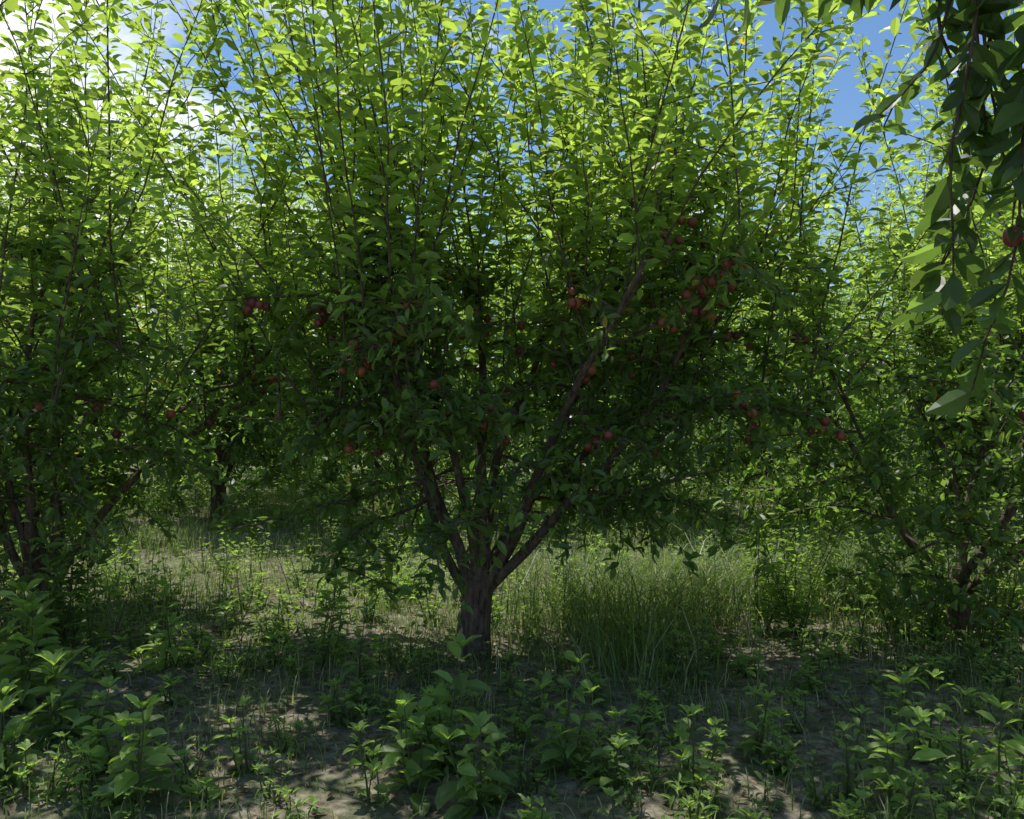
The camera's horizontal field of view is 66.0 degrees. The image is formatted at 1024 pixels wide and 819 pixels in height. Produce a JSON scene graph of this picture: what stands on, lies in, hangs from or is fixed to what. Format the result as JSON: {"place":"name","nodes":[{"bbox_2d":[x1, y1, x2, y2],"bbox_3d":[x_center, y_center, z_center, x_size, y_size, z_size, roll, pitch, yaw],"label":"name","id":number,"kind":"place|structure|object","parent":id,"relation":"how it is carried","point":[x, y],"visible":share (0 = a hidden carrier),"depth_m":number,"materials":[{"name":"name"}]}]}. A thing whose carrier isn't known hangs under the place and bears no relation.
{"place":"outdoors","nodes":[
{"label":"outdoors","id":0,"kind":"place"},
{"bbox_2d":[0,424,1023,818],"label":"ground","id":1,"kind":"structure","parent":0,"point":[346,804],"depth_m":4.00,"materials":[{"name":"soil"}]},
{"bbox_2d":[0,86,20,182],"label":"plum tree","id":2,"kind":"object","parent":1,"relation":"on","point":[6,103],"visible":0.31,"depth_m":5.71,"materials":[{"name":"green plant"}]},
{"bbox_2d":[0,678,44,789],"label":"weed plant","id":3,"kind":"object","parent":1,"relation":"on","point":[14,728],"visible":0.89,"depth_m":3.18,"materials":[{"name":"green plant"}]},
{"bbox_2d":[0,578,76,713],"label":"weed plant","id":4,"kind":"object","parent":1,"relation":"on","point":[15,667],"visible":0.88,"depth_m":3.86,"materials":[{"name":"green plant"}]},
{"bbox_2d":[13,537,72,649],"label":"weed plant","id":5,"kind":"object","parent":1,"relation":"on","point":[58,611],"visible":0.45,"depth_m":4.75,"materials":[{"name":"green plant"}]},
{"bbox_2d":[17,646,119,749],"bbox_3d":[-2.047,1.320,3.588,0.431,0.485,0.454,0,-1,0],"label":"weed plant","id":6,"kind":"object","parent":1,"relation":"on","point":[71,714],"visible":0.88,"depth_m":3.56,"materials":[{"name":"green plant"}]},
{"bbox_2d":[0,103,165,519],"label":"plum tree","id":7,"kind":"object","parent":1,"relation":"on","point":[22,313],"visible":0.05,"depth_m":10.36,"materials":[{"name":"green plant"}]},
{"bbox_2d":[59,554,118,655],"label":"weed plant","id":8,"kind":"object","parent":1,"relation":"on","point":[98,631],"visible":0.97,"depth_m":4.86,"materials":[{"name":"green plant"}]},
{"bbox_2d":[61,675,131,774],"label":"weed plant","id":9,"kind":"object","parent":1,"relation":"on","point":[105,729],"visible":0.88,"depth_m":3.27,"materials":[{"name":"green plant"}]},
{"bbox_2d":[89,694,184,818],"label":"weed plant","id":10,"kind":"object","parent":1,"relation":"on","point":[128,778],"visible":0.96,"depth_m":2.98,"materials":[{"name":"green plant"}]},
{"bbox_2d":[132,575,202,675],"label":"weed plant","id":11,"kind":"object","parent":1,"relation":"on","point":[174,653],"visible":0.98,"depth_m":4.56,"materials":[{"name":"green plant"}]},
{"bbox_2d":[102,117,374,520],"bbox_3d":[-3.922,-1.135,12.096,4.508,5.762,4.921,0,-1,20],"label":"plum tree","id":12,"kind":"object","parent":1,"relation":"on","point":[229,453],"visible":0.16,"depth_m":10.97,"materials":[{"name":"green plant"}]},
{"bbox_2d":[210,696,272,777],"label":"weed plant","id":13,"kind":"object","parent":1,"relation":"on","point":[239,758],"visible":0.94,"depth_m":3.35,"materials":[{"name":"green plant"}]},
{"bbox_2d":[0,0,492,660],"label":"plum tree","id":14,"kind":"object","parent":1,"relation":"on","point":[76,312],"visible":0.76,"depth_m":4.66,"materials":[{"name":"green plant"}]},
{"bbox_2d":[302,551,354,669],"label":"weed plant","id":15,"kind":"object","parent":1,"relation":"on","point":[323,647],"visible":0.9,"depth_m":4.75,"materials":[{"name":"green plant"}]},
{"bbox_2d":[153,143,568,522],"bbox_3d":[-1.546,-0.921,11.144,4.754,5.293,5.188,0,-1,23],"label":"plum tree","id":16,"kind":"object","parent":1,"relation":"on","point":[331,474],"visible":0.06,"depth_m":10.52,"materials":[{"name":"green plant"}]},
{"bbox_2d":[342,599,380,688],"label":"weed plant","id":17,"kind":"object","parent":1,"relation":"on","point":[353,663],"visible":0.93,"depth_m":4.47,"materials":[{"name":"green plant"}]},
{"bbox_2d":[343,720,392,812],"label":"weed plant","id":18,"kind":"object","parent":1,"relation":"on","point":[375,766],"visible":0.98,"depth_m":3.12,"materials":[{"name":"green plant"}]},
{"bbox_2d":[377,690,443,818],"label":"weed plant","id":19,"kind":"object","parent":1,"relation":"on","point":[411,770],"visible":1,"depth_m":3.23,"materials":[{"name":"green plant"}]},
{"bbox_2d":[407,633,490,774],"bbox_3d":[-0.298,1.318,3.496,0.419,0.579,0.400,0,-1,0],"label":"weed plant","id":20,"kind":"object","parent":1,"relation":"on","point":[440,696],"visible":0.78,"depth_m":3.50,"materials":[{"name":"green plant"}]},
{"bbox_2d":[432,710,511,818],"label":"weed plant","id":21,"kind":"object","parent":1,"relation":"on","point":[447,791],"visible":0.97,"depth_m":3.06,"materials":[{"name":"green plant"}]},
{"bbox_2d":[4,177,1017,502],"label":"distant trees","id":22,"kind":"object","parent":1,"relation":"on","point":[320,459],"visible":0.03,"depth_m":15.30,"materials":[{"name":"green plant"}]},
{"bbox_2d":[0,449,1023,818],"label":"weeds","id":23,"kind":"object","parent":1,"relation":"on","point":[500,747],"visible":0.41,"depth_m":4.38,"materials":[{"name":"green plant"}]},
{"bbox_2d":[0,478,1023,818],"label":"grass","id":24,"kind":"structure","parent":1,"relation":"on","point":[688,594],"depth_m":5.38,"materials":[{"name":"green plant"}]},
{"bbox_2d":[0,560,1023,818],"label":"leaf litter","id":25,"kind":"object","parent":1,"relation":"on","point":[578,792],"visible":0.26,"depth_m":4.08,"materials":[{"name":"plant"}]},
{"bbox_2d":[52,0,992,661],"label":"plum tree","id":26,"kind":"object","parent":1,"relation":"on","point":[392,322],"visible":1,"depth_m":4.50,"materials":[{"name":"green plant"}]},
{"bbox_2d":[526,650,604,779],"bbox_3d":[0.227,1.322,3.421,0.342,0.540,0.360,0,-1,0],"label":"weed plant","id":27,"kind":"object","parent":1,"relation":"on","point":[565,747],"visible":0.96,"depth_m":3.38,"materials":[{"name":"green plant"}]},
{"bbox_2d":[584,706,638,800],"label":"weed plant","id":28,"kind":"object","parent":1,"relation":"on","point":[617,743],"visible":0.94,"depth_m":3.19,"materials":[{"name":"green plant"}]},
{"bbox_2d":[439,79,789,518],"bbox_3d":[1.610,-1.284,11.484,4.694,6.000,5.124,0,-1,20],"label":"plum tree","id":29,"kind":"object","parent":1,"relation":"on","point":[550,407],"visible":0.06,"depth_m":10.66,"materials":[{"name":"green plant"}]},
{"bbox_2d":[661,703,714,792],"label":"weed plant","id":30,"kind":"object","parent":1,"relation":"on","point":[688,750],"visible":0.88,"depth_m":3.14,"materials":[{"name":"green plant"}]},
{"bbox_2d":[668,609,712,688],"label":"weed plant","id":31,"kind":"object","parent":1,"relation":"on","point":[697,669],"visible":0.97,"depth_m":4.59,"materials":[{"name":"green plant"}]},
{"bbox_2d":[736,624,788,759],"bbox_3d":[1.131,1.299,3.597,0.227,0.536,0.409,0,-1,14],"label":"weed plant","id":32,"kind":"object","parent":1,"relation":"on","point":[750,745],"visible":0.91,"depth_m":3.51,"materials":[{"name":"green plant"}]},
{"bbox_2d":[740,522,805,630],"bbox_3d":[1.852,1.168,5.553,0.486,0.830,0.391,0,-1,0],"label":"weed plant","id":33,"kind":"object","parent":1,"relation":"on","point":[767,611],"visible":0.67,"depth_m":5.55,"materials":[{"name":"green plant"}]},
{"bbox_2d":[571,0,1023,653],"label":"plum tree","id":34,"kind":"object","parent":1,"relation":"on","point":[959,518],"visible":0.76,"depth_m":5.13,"materials":[{"name":"green plant"}]},
{"bbox_2d":[747,481,858,636],"bbox_3d":[2.004,1.042,5.504,0.718,1.075,0.457,0,-1,11],"label":"weed plant","id":35,"kind":"object","parent":1,"relation":"on","point":[796,606],"visible":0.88,"depth_m":5.44,"materials":[{"name":"green plant"}]},
{"bbox_2d":[665,147,993,525],"bbox_3d":[3.933,-0.749,11.337,4.879,4.978,4.471,0,-1,15],"label":"plum tree","id":36,"kind":"object","parent":1,"relation":"on","point":[720,454],"visible":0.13,"depth_m":10.46,"materials":[{"name":"green plant"}]},
{"bbox_2d":[828,704,876,800],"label":"weed plant","id":37,"kind":"object","parent":1,"relation":"on","point":[844,726],"visible":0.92,"depth_m":3.14,"materials":[{"name":"green plant"}]},
{"bbox_2d":[828,575,883,652],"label":"weed plant","id":38,"kind":"object","parent":1,"relation":"on","point":[857,630],"visible":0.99,"depth_m":4.99,"materials":[{"name":"green plant"}]},
{"bbox_2d":[698,0,1023,415],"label":"plum tree","id":39,"kind":"object","parent":1,"relation":"on","point":[946,220],"visible":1,"depth_m":1.61,"materials":[{"name":"green plant"}]},
{"bbox_2d":[854,671,947,818],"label":"weed plant","id":40,"kind":"object","parent":1,"relation":"on","point":[925,752],"visible":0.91,"depth_m":3.00,"materials":[{"name":"green plant"}]},
{"bbox_2d":[818,78,1023,519],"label":"plum tree","id":41,"kind":"object","parent":1,"relation":"on","point":[972,316],"visible":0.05,"depth_m":10.79,"materials":[{"name":"green plant"}]},
{"bbox_2d":[883,666,970,762],"bbox_3d":[1.828,1.362,3.499,0.206,0.431,0.357,1,-1,-43],"label":"weed plant","id":42,"kind":"object","parent":1,"relation":"on","point":[941,716],"visible":0.67,"depth_m":3.49,"materials":[{"name":"green plant"}]},
{"bbox_2d":[911,531,956,644],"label":"weed plant","id":43,"kind":"object","parent":1,"relation":"on","point":[934,622],"visible":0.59,"depth_m":5.14,"materials":[{"name":"green plant"}]},
{"bbox_2d":[870,133,1023,339],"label":"plum tree","id":44,"kind":"object","parent":1,"relation":"on","point":[937,176],"visible":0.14,"depth_m":6.64,"materials":[{"name":"green plant"}]},
{"bbox_2d":[922,685,995,809],"bbox_3d":[1.788,1.328,3.111,0.273,0.448,0.226,0,-1,-29],"label":"weed plant","id":45,"kind":"object","parent":1,"relation":"on","point":[951,749],"visible":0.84,"depth_m":3.12,"materials":[{"name":"green plant"}]},
{"bbox_2d":[970,692,1023,816],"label":"weed plant","id":46,"kind":"object","parent":1,"relation":"on","point":[987,761],"visible":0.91,"depth_m":2.99,"materials":[{"name":"green plant"}]},
{"bbox_2d":[981,550,1023,651],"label":"weed plant","id":47,"kind":"object","parent":1,"relation":"on","point":[1007,628],"visible":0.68,"depth_m":4.96,"materials":[{"name":"green plant"}]},
{"bbox_2d":[0,0,1023,417],"label":"sky","id":48,"kind":"structure","parent":0,"point":[847,101],"materials":[{"name":"blue"}]}
]}

